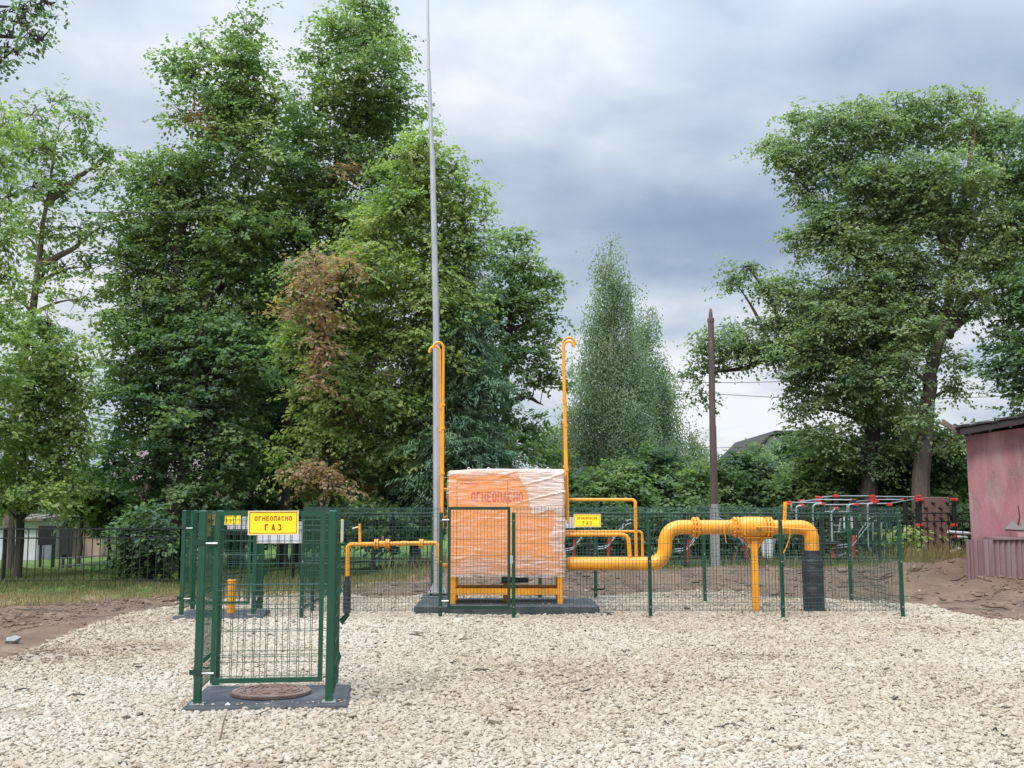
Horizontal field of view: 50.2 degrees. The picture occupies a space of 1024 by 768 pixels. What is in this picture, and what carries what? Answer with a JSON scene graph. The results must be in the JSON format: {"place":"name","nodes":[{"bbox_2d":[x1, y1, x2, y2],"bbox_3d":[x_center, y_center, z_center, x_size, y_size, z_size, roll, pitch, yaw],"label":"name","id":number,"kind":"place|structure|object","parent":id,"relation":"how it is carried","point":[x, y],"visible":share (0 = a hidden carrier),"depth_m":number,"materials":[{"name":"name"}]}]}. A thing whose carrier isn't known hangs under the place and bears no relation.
{"place":"outdoors","nodes":[
{"label":"outdoors","id":0,"kind":"place"},
{"bbox_2d":[60,529,72,567],"bbox_3d":[-12.510,4.630,30.730,0.318,1.129,0.115,0,-7,0],"label":"dark board","id":1,"kind":"object","parent":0,"point":[64,544],"visible":0.67,"depth_m":30.69,"materials":[{"name":"metal"}]},
{"bbox_2d":[85,211,223,212],"bbox_3d":[-8.981,-4.362,27.680,3.477,0.606,0.022,5,-8,-35],"label":"power cable","id":2,"kind":"object","parent":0,"point":[152,212],"visible":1,"depth_m":27.58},
{"bbox_2d":[80,386,525,412],"bbox_3d":[-3.784,-0.070,34.485,0.013,2.988,22.844,-4,-8,31],"label":"power cable","id":3,"kind":"object","parent":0,"point":[183,407],"visible":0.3,"depth_m":27.18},
{"bbox_2d":[82,368,571,408],"bbox_3d":[-3.623,-0.225,34.502,0.013,3.112,23.017,-4,-8,32],"label":"power cable","id":4,"kind":"object","parent":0,"point":[204,404],"visible":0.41,"depth_m":27.45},
{"bbox_2d":[0,550,963,607],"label":"grass","id":5,"kind":"structure","parent":0,"point":[108,588],"depth_m":22.40,"materials":[{"name":"plant"}]},
{"bbox_2d":[0,588,1023,767],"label":"gravel","id":6,"kind":"structure","parent":0,"point":[110,722],"depth_m":9.67,"materials":[{"name":"gravel"}]},
{"bbox_2d":[343,524,447,613],"bbox_3d":[-1.759,2.858,16.965,1.678,1.372,0.365,1,-7,-11],"label":"inlet pipe","id":7,"kind":"object","parent":6,"relation":"on","point":[347,591],"visible":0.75,"depth_m":16.93,"materials":[{"name":"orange metal"}]},
{"bbox_2d":[0,537,1023,767],"bbox_3d":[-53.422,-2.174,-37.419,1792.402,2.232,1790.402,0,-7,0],"label":"ground","id":8,"kind":"structure","parent":0,"point":[35,636],"depth_m":20.56,"materials":[{"name":"soil"}]},
{"bbox_2d":[5,635,21,643],"bbox_3d":[-6.024,3.095,13.215,0.196,0.104,0.154,0,-7,0],"label":"rock","id":9,"kind":"object","parent":8,"relation":"on","point":[14,639],"visible":1,"depth_m":13.17,"materials":[{"name":"stone"}]},
{"bbox_2d":[0,95,47,473],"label":"linden tree","id":10,"kind":"object","parent":8,"relation":"on","point":[10,425],"visible":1,"depth_m":25.36,"materials":[{"name":"green plant"}]},
{"bbox_2d":[0,0,74,84],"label":"linden tree","id":11,"kind":"object","parent":8,"relation":"on","point":[25,23],"visible":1,"depth_m":14.11,"materials":[{"name":"green plant"}]},
{"bbox_2d":[0,513,79,559],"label":"pale shed","id":12,"kind":"structure","parent":8,"relation":"on","point":[29,523],"depth_m":35.73,"materials":[{"name":"white"}]},
{"bbox_2d":[37,526,56,566],"bbox_3d":[-13.073,4.594,30.734,0.490,1.203,0.115,0,-7,0],"label":"dark board","id":13,"kind":"object","parent":8,"relation":"on","point":[41,541],"visible":0.71,"depth_m":30.71,"materials":[{"name":"metal"}]},
{"bbox_2d":[0,279,113,578],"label":"linden tree","id":14,"kind":"object","parent":8,"relation":"on","point":[48,364],"visible":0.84,"depth_m":26.20,"materials":[{"name":"green plant"}]},
{"bbox_2d":[0,73,135,568],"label":"linden tree","id":15,"kind":"object","parent":8,"relation":"on","point":[48,148],"visible":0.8,"depth_m":30.59,"materials":[{"name":"green plant"}]},
{"bbox_2d":[38,457,115,565],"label":"tree","id":16,"kind":"object","parent":8,"relation":"on","point":[97,508],"visible":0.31,"depth_m":32.71,"materials":[{"name":"green plant"}]},
{"bbox_2d":[60,555,106,571],"bbox_3d":[-11.144,4.678,28.417,0.192,0.435,1.666,-3,-7,23],"label":"rail","id":17,"kind":"object","parent":8,"relation":"on","point":[80,557],"visible":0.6,"depth_m":28.25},
{"bbox_2d":[0,527,181,587],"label":"picket fence","id":18,"kind":"object","parent":8,"relation":"on","point":[5,537],"visible":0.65,"depth_m":22.75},
{"bbox_2d":[60,476,143,560],"bbox_3d":[-12.616,4.245,33.864,2.674,3.057,2.449,-4,-8,33],"label":"bush","id":19,"kind":"object","parent":8,"relation":"on","point":[114,502],"visible":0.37,"depth_m":33.58,"materials":[{"name":"green plant"}]},
{"bbox_2d":[63,520,141,557],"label":"outbuilding","id":20,"kind":"structure","parent":8,"relation":"on","point":[88,547],"depth_m":37.62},
{"bbox_2d":[85,497,197,581],"bbox_3d":[-7.954,3.689,23.985,2.206,2.434,2.479,5,-8,-39],"label":"bush","id":21,"kind":"object","parent":8,"relation":"on","point":[154,519],"visible":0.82,"depth_m":23.73,"materials":[{"name":"green plant"}]},
{"bbox_2d":[69,291,290,571],"bbox_3d":[-8.907,1.268,29.186,6.044,7.795,3.828,0,-7,0],"label":"linden tree","id":22,"kind":"object","parent":8,"relation":"on","point":[183,490],"visible":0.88,"depth_m":28.98,"materials":[{"name":"green plant"}]},
{"bbox_2d":[109,451,265,549],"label":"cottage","id":23,"kind":"structure","parent":8,"relation":"on","point":[143,456],"depth_m":44.45,"materials":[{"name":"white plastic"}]},
{"bbox_2d":[71,0,327,517],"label":"linden tree","id":24,"kind":"object","parent":8,"relation":"on","point":[229,104],"visible":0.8,"depth_m":30.40,"materials":[{"name":"green plant"}]},
{"bbox_2d":[165,483,247,560],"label":"bush","id":25,"kind":"object","parent":8,"relation":"on","point":[243,503],"visible":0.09,"depth_m":30.62,"materials":[{"name":"green plant"}]},
{"bbox_2d":[172,609,269,618],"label":"base slab","id":26,"kind":"structure","parent":8,"relation":"on","point":[243,613],"depth_m":16.25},
{"bbox_2d":[177,510,268,615],"bbox_3d":[-4.373,2.702,16.704,1.235,1.543,1.050,1,-7,-6],"label":"manhole enclosure","id":27,"kind":"object","parent":26,"relation":"on","point":[191,555],"visible":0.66,"depth_m":16.27,"materials":[{"name":"green paint"}]},
{"bbox_2d":[214,516,240,524],"bbox_3d":[-4.249,2.001,16.289,0.406,0.196,0.010,1,-7,-6],"label":"warning sign","id":28,"kind":"object","parent":27,"relation":"attached to","point":[230,520],"visible":0.34,"depth_m":16.29,"materials":[{"name":"yellow plastic"}]},
{"bbox_2d":[227,579,236,612],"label":"pipe","id":29,"kind":"object","parent":26,"relation":"on","point":[229,608],"visible":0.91,"depth_m":16.52,"materials":[{"name":"metal"}]},
{"bbox_2d":[224,491,305,560],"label":"bush","id":30,"kind":"object","parent":8,"relation":"on","point":[267,508],"visible":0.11,"depth_m":35.34,"materials":[{"name":"green plant"}]},
{"bbox_2d":[181,684,350,711],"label":"base slab","id":31,"kind":"structure","parent":8,"relation":"on","point":[219,697],"depth_m":8.87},
{"bbox_2d":[189,510,350,705],"bbox_3d":[-2.020,1.855,9.353,1.235,1.543,1.050,1,-7,-6],"label":"manhole enclosure","id":32,"kind":"object","parent":31,"relation":"on","point":[207,648],"visible":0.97,"depth_m":8.92,"materials":[{"name":"green paint"}]},
{"bbox_2d":[248,511,298,534],"bbox_3d":[-1.950,1.134,8.934,0.406,0.196,0.010,0,-7,-7],"label":"warning sign","id":33,"kind":"object","parent":32,"relation":"attached to","point":[273,522],"visible":1,"depth_m":8.93,"materials":[{"name":"yellow plastic"}]},
{"bbox_2d":[257,522,302,543],"bbox_3d":[-2.112,1.350,9.934,0.406,0.196,0.009,1,-7,-7],"label":"warning sign","id":34,"kind":"object","parent":32,"relation":"attached to","point":[273,538],"visible":0.22,"depth_m":9.92,"materials":[{"name":"white plastic"}]},
{"bbox_2d":[231,683,310,699],"bbox_3d":[-2.035,2.593,9.244,0.660,0.050,0.660,0,-7,0],"label":"manhole cover","id":35,"kind":"object","parent":31,"relation":"on","point":[275,691],"visible":1,"depth_m":9.10,"materials":[{"name":"brown metal"}]},
{"bbox_2d":[171,598,589,705],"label":"spilled chips","id":36,"kind":"object","parent":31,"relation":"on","point":[197,704],"visible":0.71,"depth_m":8.85,"materials":[{"name":"stone"}]},
{"bbox_2d":[178,512,393,584],"bbox_3d":[-4.850,3.739,24.264,5.149,1.772,0.109,5,-8,-36],"label":"picket fence","id":37,"kind":"object","parent":8,"relation":"on","point":[293,556],"visible":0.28,"depth_m":24.23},
{"bbox_2d":[182,290,395,561],"bbox_3d":[-6.909,1.408,34.833,9.000,8.916,5.502,0,-7,0],"label":"linden tree","id":38,"kind":"object","parent":8,"relation":"on","point":[276,406],"visible":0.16,"depth_m":33.97,"materials":[{"name":"green plant"}]},
{"bbox_2d":[204,0,444,566],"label":"linden tree","id":39,"kind":"object","parent":8,"relation":"on","point":[374,120],"visible":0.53,"depth_m":32.53,"materials":[{"name":"green plant"}]},
{"bbox_2d":[289,499,365,551],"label":"bush","id":40,"kind":"object","parent":8,"relation":"on","point":[314,503],"visible":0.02,"depth_m":36.63,"materials":[{"name":"green plant"}]},
{"bbox_2d":[250,114,504,569],"bbox_3d":[-3.534,-0.903,27.740,6.638,11.895,5.036,5,-8,-35],"label":"linden tree","id":41,"kind":"object","parent":8,"relation":"on","point":[339,329],"visible":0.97,"depth_m":27.43,"materials":[{"name":"green plant"}]},
{"bbox_2d":[332,490,429,571],"bbox_3d":[-3.303,3.755,26.961,2.869,2.252,2.183,-2,-7,16],"label":"bush","id":42,"kind":"object","parent":8,"relation":"on","point":[382,532],"visible":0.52,"depth_m":26.62,"materials":[{"name":"green plant"}]},
{"bbox_2d":[350,318,443,564],"bbox_3d":[-2.769,1.601,29.626,3.677,6.909,3.771,0,-7,0],"label":"spruce tree","id":43,"kind":"object","parent":8,"relation":"on","point":[393,500],"visible":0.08,"depth_m":29.04,"materials":[{"name":"green plant"}]},
{"bbox_2d":[374,208,547,523],"bbox_3d":[-1.518,0.059,28.081,4.516,9.394,3.962,-2,-7,20],"label":"larch tree","id":44,"kind":"object","parent":8,"relation":"on","point":[466,445],"visible":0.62,"depth_m":27.56,"materials":[{"name":"green plant"}]},
{"bbox_2d":[0,435,969,538],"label":"wood","id":45,"kind":"object","parent":8,"relation":"on","point":[425,525],"depth_m":58.92,"materials":[{"name":"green plant"}]},
{"bbox_2d":[414,598,598,614],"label":"plinth","id":46,"kind":"structure","parent":8,"relation":"on","point":[469,602],"depth_m":16.81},
{"bbox_2d":[421,594,446,598],"bbox_3d":[-1.247,3.680,18.339,0.520,0.283,0.520,0,-7,0],"label":"mast footing","id":47,"kind":"object","parent":46,"relation":"on","point":[437,595],"visible":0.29,"depth_m":18.21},
{"bbox_2d":[427,0,446,595],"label":"lightning mast","id":48,"kind":"object","parent":47,"relation":"on","point":[436,434],"visible":0.9,"depth_m":18.79,"materials":[{"name":"metal"}]},
{"bbox_2d":[446,467,565,603],"bbox_3d":[-0.096,2.416,17.624,1.904,2.140,1.037,0,-7,0],"label":"gas cabinet","id":49,"kind":"object","parent":46,"relation":"on","point":[525,488],"visible":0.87,"depth_m":17.19,"materials":[{"name":"orange plastic"}]},
{"bbox_2d":[428,345,441,511],"bbox_3d":[-1.251,0.846,17.867,0.262,2.990,0.066,0,-7,-2],"label":"vent pipe","id":50,"kind":"object","parent":49,"relation":"attached to","point":[440,399],"visible":0.76,"depth_m":17.90,"materials":[{"name":"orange metal"}]},
{"bbox_2d":[562,340,574,523],"bbox_3d":[0.915,0.753,17.476,0.203,2.939,0.066,0,-7,3],"label":"vent pipe","id":51,"kind":"object","parent":49,"relation":"attached to","point":[566,424],"visible":0.99,"depth_m":17.47,"materials":[{"name":"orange metal"}]},
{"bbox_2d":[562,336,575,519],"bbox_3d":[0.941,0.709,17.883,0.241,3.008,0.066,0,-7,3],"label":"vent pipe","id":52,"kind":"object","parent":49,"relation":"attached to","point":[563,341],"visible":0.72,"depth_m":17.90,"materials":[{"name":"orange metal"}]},
{"bbox_2d":[0,559,1023,631],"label":"soil clods","id":53,"kind":"object","parent":8,"relation":"on","point":[11,617],"visible":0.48,"depth_m":20.00,"materials":[{"name":"soil"}]},
{"bbox_2d":[0,560,1023,618],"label":"fallen twigs","id":54,"kind":"object","parent":8,"relation":"on","point":[747,583],"visible":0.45,"depth_m":19.48,"materials":[{"name":"brown wood"}]},
{"bbox_2d":[466,219,580,468],"bbox_3d":[-0.308,0.109,30.997,4.576,10.005,3.643,0,-7,0],"label":"maple tree","id":55,"kind":"object","parent":8,"relation":"on","point":[516,354],"visible":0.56,"depth_m":31.07,"materials":[{"name":"green plant"}]},
{"bbox_2d":[525,416,575,479],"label":"bush","id":56,"kind":"object","parent":8,"relation":"on","point":[550,442],"visible":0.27,"depth_m":39.72,"materials":[{"name":"green plant"}]},
{"bbox_2d":[568,468,602,514],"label":"bush","id":57,"kind":"object","parent":8,"relation":"on","point":[572,488],"visible":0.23,"depth_m":33.72,"materials":[{"name":"green plant"}]},
{"bbox_2d":[565,493,623,556],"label":"bush","id":58,"kind":"object","parent":8,"relation":"on","point":[580,528],"visible":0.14,"depth_m":30.06,"materials":[{"name":"green plant"}]},
{"bbox_2d":[300,506,904,618],"bbox_3d":[1.290,2.978,17.930,9.157,1.921,3.248,0,-7,0],"label":"fence","id":59,"kind":"object","parent":8,"relation":"on","point":[849,524],"visible":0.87,"depth_m":16.42,"materials":[{"name":"metal"}]},
{"bbox_2d":[574,514,600,526],"bbox_3d":[1.128,2.048,16.402,0.406,0.196,0.008,0,-7,0],"label":"warning sign","id":60,"kind":"object","parent":59,"relation":"attached to","point":[587,520],"visible":1,"depth_m":16.40,"materials":[{"name":"yellow plastic"}]},
{"bbox_2d":[584,519,630,556],"bbox_3d":[2.502,4.081,28.520,1.324,1.133,0.500,0,-7,0],"label":"training machine","id":61,"kind":"object","parent":8,"relation":"on","point":[607,545],"visible":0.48,"depth_m":28.45,"materials":[{"name":"metal"}]},
{"bbox_2d":[548,232,667,549],"bbox_3d":[3.128,0.275,36.040,4.250,10.874,3.657,0,-7,0],"label":"birch tree","id":62,"kind":"object","parent":8,"relation":"on","point":[623,374],"visible":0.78,"depth_m":35.92,"materials":[{"name":"green plant"}]},
{"bbox_2d":[569,449,675,554],"bbox_3d":[3.010,3.615,32.671,3.324,3.396,2.635,3,-7,-26],"label":"bush","id":63,"kind":"object","parent":8,"relation":"on","point":[625,481],"visible":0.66,"depth_m":32.22,"materials":[{"name":"green plant"}]},
{"bbox_2d":[593,497,651,556],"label":"bush","id":64,"kind":"object","parent":8,"relation":"on","point":[618,505],"visible":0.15,"depth_m":30.59,"materials":[{"name":"green plant"}]},
{"bbox_2d":[614,489,700,559],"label":"bush","id":65,"kind":"object","parent":8,"relation":"on","point":[645,529],"visible":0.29,"depth_m":29.49,"materials":[{"name":"green plant"}]},
{"bbox_2d":[621,440,698,514],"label":"bush","id":66,"kind":"object","parent":8,"relation":"on","point":[654,460],"visible":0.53,"depth_m":33.60,"materials":[{"name":"green plant"}]},
{"bbox_2d":[621,305,701,470],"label":"birch tree","id":67,"kind":"object","parent":8,"relation":"on","point":[667,408],"visible":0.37,"depth_m":37.14,"materials":[{"name":"green plant"}]},
{"bbox_2d":[379,539,965,573],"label":"tall weeds","id":68,"kind":"object","parent":8,"relation":"on","point":[914,555],"visible":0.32,"depth_m":25.06,"materials":[{"name":"green plant"}]},
{"bbox_2d":[391,512,970,568],"bbox_3d":[4.071,3.769,25.757,13.848,1.491,0.112,0,-7,0],"label":"picket fence","id":69,"kind":"object","parent":8,"relation":"on","point":[684,518],"visible":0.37,"depth_m":25.76,"materials":[{"name":"metal"}]},
{"bbox_2d":[563,502,824,611],"bbox_3d":[2.886,2.815,17.365,4.141,1.880,0.438,0,-7,0],"label":"gas pipe","id":70,"kind":"object","parent":8,"relation":"on","point":[696,532],"visible":0.83,"depth_m":17.34,"materials":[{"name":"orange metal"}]},
{"bbox_2d":[565,533,631,557],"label":"sensing pipe","id":71,"kind":"object","parent":70,"relation":"attached to","point":[628,540],"visible":0.94,"depth_m":17.39,"materials":[{"name":"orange metal"}]},
{"bbox_2d":[565,498,637,556],"bbox_3d":[1.430,2.304,17.471,1.150,0.954,0.052,0,-7,0],"label":"sensing pipe","id":72,"kind":"object","parent":70,"relation":"attached to","point":[614,499],"visible":1,"depth_m":17.50,"materials":[{"name":"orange metal"}]},
{"bbox_2d":[566,530,643,556],"bbox_3d":[1.466,2.569,17.521,1.289,0.447,0.042,0,-7,0],"label":"sensing pipe","id":73,"kind":"object","parent":70,"relation":"attached to","point":[616,531],"visible":0.93,"depth_m":17.53,"materials":[{"name":"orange metal"}]},
{"bbox_2d":[672,417,717,468],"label":"young birch","id":74,"kind":"object","parent":8,"relation":"on","point":[693,447],"visible":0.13,"depth_m":37.62,"materials":[{"name":"green plant"}]},
{"bbox_2d":[662,491,735,557],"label":"bush","id":75,"kind":"object","parent":8,"relation":"on","point":[695,505],"visible":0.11,"depth_m":29.89,"materials":[{"name":"green plant"}]},
{"bbox_2d":[662,453,757,556],"bbox_3d":[5.810,3.622,31.712,2.221,3.238,2.667,-5,-8,38],"label":"bush","id":76,"kind":"object","parent":8,"relation":"on","point":[697,481],"visible":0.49,"depth_m":31.44,"materials":[{"name":"green plant"}]},
{"bbox_2d":[707,309,719,566],"bbox_3d":[4.583,1.304,25.008,0.214,6.140,0.199,0,-7,0],"label":"rusty pole","id":77,"kind":"object","parent":8,"relation":"on","point":[713,450],"visible":0.91,"depth_m":24.96,"materials":[{"name":"metal"}]},
{"bbox_2d":[696,499,797,557],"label":"bush","id":78,"kind":"object","parent":8,"relation":"on","point":[739,549],"visible":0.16,"depth_m":29.58,"materials":[{"name":"green plant"}]},
{"bbox_2d":[718,442,788,553],"bbox_3d":[7.033,3.507,32.616,2.855,3.622,2.389,0,-7,0],"label":"bush","id":79,"kind":"object","parent":8,"relation":"on","point":[759,470],"visible":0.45,"depth_m":32.57,"materials":[{"name":"green plant"}]},
{"bbox_2d":[730,438,777,461],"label":"bush","id":80,"kind":"object","parent":8,"relation":"on","point":[759,451],"visible":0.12,"depth_m":44.80,"materials":[{"name":"green plant"}]},
{"bbox_2d":[729,444,796,478],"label":"bush","id":81,"kind":"object","parent":8,"relation":"on","point":[778,468],"visible":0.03,"depth_m":35.75,"materials":[{"name":"green plant"}]},
{"bbox_2d":[758,539,775,557],"bbox_3d":[6.345,4.066,27.239,0.467,0.894,0.374,-4,-8,32],"label":"litter bin","id":82,"kind":"object","parent":8,"relation":"on","point":[768,541],"visible":0.27,"depth_m":27.07,"materials":[{"name":"white plastic"}]},
{"bbox_2d":[737,503,818,556],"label":"bush","id":83,"kind":"object","parent":8,"relation":"on","point":[793,536],"visible":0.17,"depth_m":30.49,"materials":[{"name":"green plant"}]},
{"bbox_2d":[717,430,840,468],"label":"white house","id":84,"kind":"structure","parent":8,"relation":"on","point":[759,441],"depth_m":58.73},
{"bbox_2d":[751,464,819,517],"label":"bush","id":85,"kind":"object","parent":8,"relation":"on","point":[775,494],"visible":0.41,"depth_m":31.49,"materials":[{"name":"green plant"}]},
{"bbox_2d":[763,425,826,471],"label":"bush","id":86,"kind":"object","parent":8,"relation":"on","point":[781,451],"visible":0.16,"depth_m":39.67,"materials":[{"name":"green plant"}]},
{"bbox_2d":[671,89,965,550],"bbox_3d":[9.235,-1.882,31.007,9.285,13.585,4.813,0,-7,0],"label":"poplar tree","id":87,"kind":"object","parent":8,"relation":"on","point":[812,347],"visible":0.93,"depth_m":30.81,"materials":[{"name":"green plant"}]},
{"bbox_2d":[797,497,858,553],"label":"bush","id":88,"kind":"object","parent":8,"relation":"on","point":[826,529],"visible":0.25,"depth_m":30.44,"materials":[{"name":"green plant"}]},
{"bbox_2d":[779,440,880,512],"bbox_3d":[9.284,3.294,31.855,3.077,3.604,2.788,-5,-8,36],"label":"bush","id":89,"kind":"object","parent":8,"relation":"on","point":[829,482],"visible":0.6,"depth_m":31.37,"materials":[{"name":"green plant"}]},
{"bbox_2d":[824,518,876,559],"bbox_3d":[8.515,3.859,27.338,1.324,1.133,0.500,0,-7,0],"label":"training machine","id":90,"kind":"object","parent":8,"relation":"on","point":[853,541],"visible":0.34,"depth_m":27.27,"materials":[{"name":"metal"}]},
{"bbox_2d":[786,495,920,559],"bbox_3d":[9.331,3.760,28.416,4.754,1.773,1.780,0,-7,0],"label":"workout frame","id":91,"kind":"object","parent":8,"relation":"on","point":[872,500],"visible":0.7,"depth_m":28.16,"materials":[{"name":"grey steel"},{"name":"red plastic"}]},
{"bbox_2d":[839,489,895,551],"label":"bush","id":92,"kind":"object","parent":8,"relation":"on","point":[859,529],"visible":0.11,"depth_m":30.30,"materials":[{"name":"green plant"}]},
{"bbox_2d":[860,429,911,515],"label":"bush","id":93,"kind":"object","parent":8,"relation":"on","point":[893,490],"visible":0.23,"depth_m":31.51,"materials":[{"name":"green plant"}]},
{"bbox_2d":[876,500,915,548],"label":"bush","id":94,"kind":"object","parent":8,"relation":"on","point":[901,511],"visible":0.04,"depth_m":29.94,"materials":[{"name":"green plant"}]},
{"bbox_2d":[874,525,948,556],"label":"bush","id":95,"kind":"object","parent":8,"relation":"on","point":[909,538],"visible":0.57,"depth_m":26.20,"materials":[{"name":"green plant"}]},
{"bbox_2d":[839,564,1023,611],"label":"dark roots","id":96,"kind":"object","parent":8,"relation":"on","point":[960,578],"visible":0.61,"depth_m":20.00,"materials":[{"name":"brown plant"}]},
{"bbox_2d":[895,416,972,509],"bbox_3d":[12.139,2.942,30.902,2.633,4.037,2.741,0,-7,0],"label":"bush","id":97,"kind":"object","parent":8,"relation":"on","point":[944,479],"visible":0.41,"depth_m":30.61,"materials":[{"name":"green plant"}]},
{"bbox_2d":[851,81,1023,540],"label":"poplar tree","id":98,"kind":"object","parent":8,"relation":"on","point":[944,220],"visible":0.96,"depth_m":30.09,"materials":[{"name":"green plant"}]},
{"bbox_2d":[916,497,958,553],"bbox_3d":[10.779,3.661,27.794,1.123,1.594,0.239,0,-7,0],"label":"climbing board","id":99,"kind":"object","parent":8,"relation":"on","point":[933,504],"visible":0.67,"depth_m":27.79,"materials":[{"name":"wood"}]},
{"bbox_2d":[908,495,970,548],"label":"bush","id":100,"kind":"object","parent":8,"relation":"on","point":[963,509],"visible":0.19,"depth_m":29.46,"materials":[{"name":"green plant"}]},
{"bbox_2d":[947,530,970,555],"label":"white pipes","id":101,"kind":"object","parent":8,"relation":"on","point":[960,537],"visible":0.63,"depth_m":26.84,"materials":[{"name":"plastic"}]},
{"bbox_2d":[952,418,978,510],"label":"bush","id":102,"kind":"object","parent":8,"relation":"on","point":[965,496],"visible":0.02,"depth_m":31.71,"materials":[{"name":"green plant"}]},
{"bbox_2d":[940,414,1023,579],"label":"pink building","id":103,"kind":"structure","parent":8,"relation":"on","point":[995,470],"depth_m":22.06,"materials":[{"name":"paint"}]},
{"bbox_2d":[969,114,1023,420],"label":"maple tree","id":104,"kind":"object","parent":8,"relation":"on","point":[1012,349],"visible":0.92,"depth_m":29.39,"materials":[{"name":"green plant"}]},
{"bbox_2d":[0,0,1023,480],"label":"sky","id":105,"kind":"structure","parent":0,"point":[628,118],"materials":[{"name":"grey"}]},
{"bbox_2d":[570,378,999,399],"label":"power cable","id":106,"kind":"object","parent":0,"point":[785,397],"visible":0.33,"depth_m":42.50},
{"bbox_3d":[-1.062,1.952,17.437,0.138,0.601,0.143,0,-7,0],"label":"vent bracket","id":107,"kind":"object","parent":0,"visible":0},
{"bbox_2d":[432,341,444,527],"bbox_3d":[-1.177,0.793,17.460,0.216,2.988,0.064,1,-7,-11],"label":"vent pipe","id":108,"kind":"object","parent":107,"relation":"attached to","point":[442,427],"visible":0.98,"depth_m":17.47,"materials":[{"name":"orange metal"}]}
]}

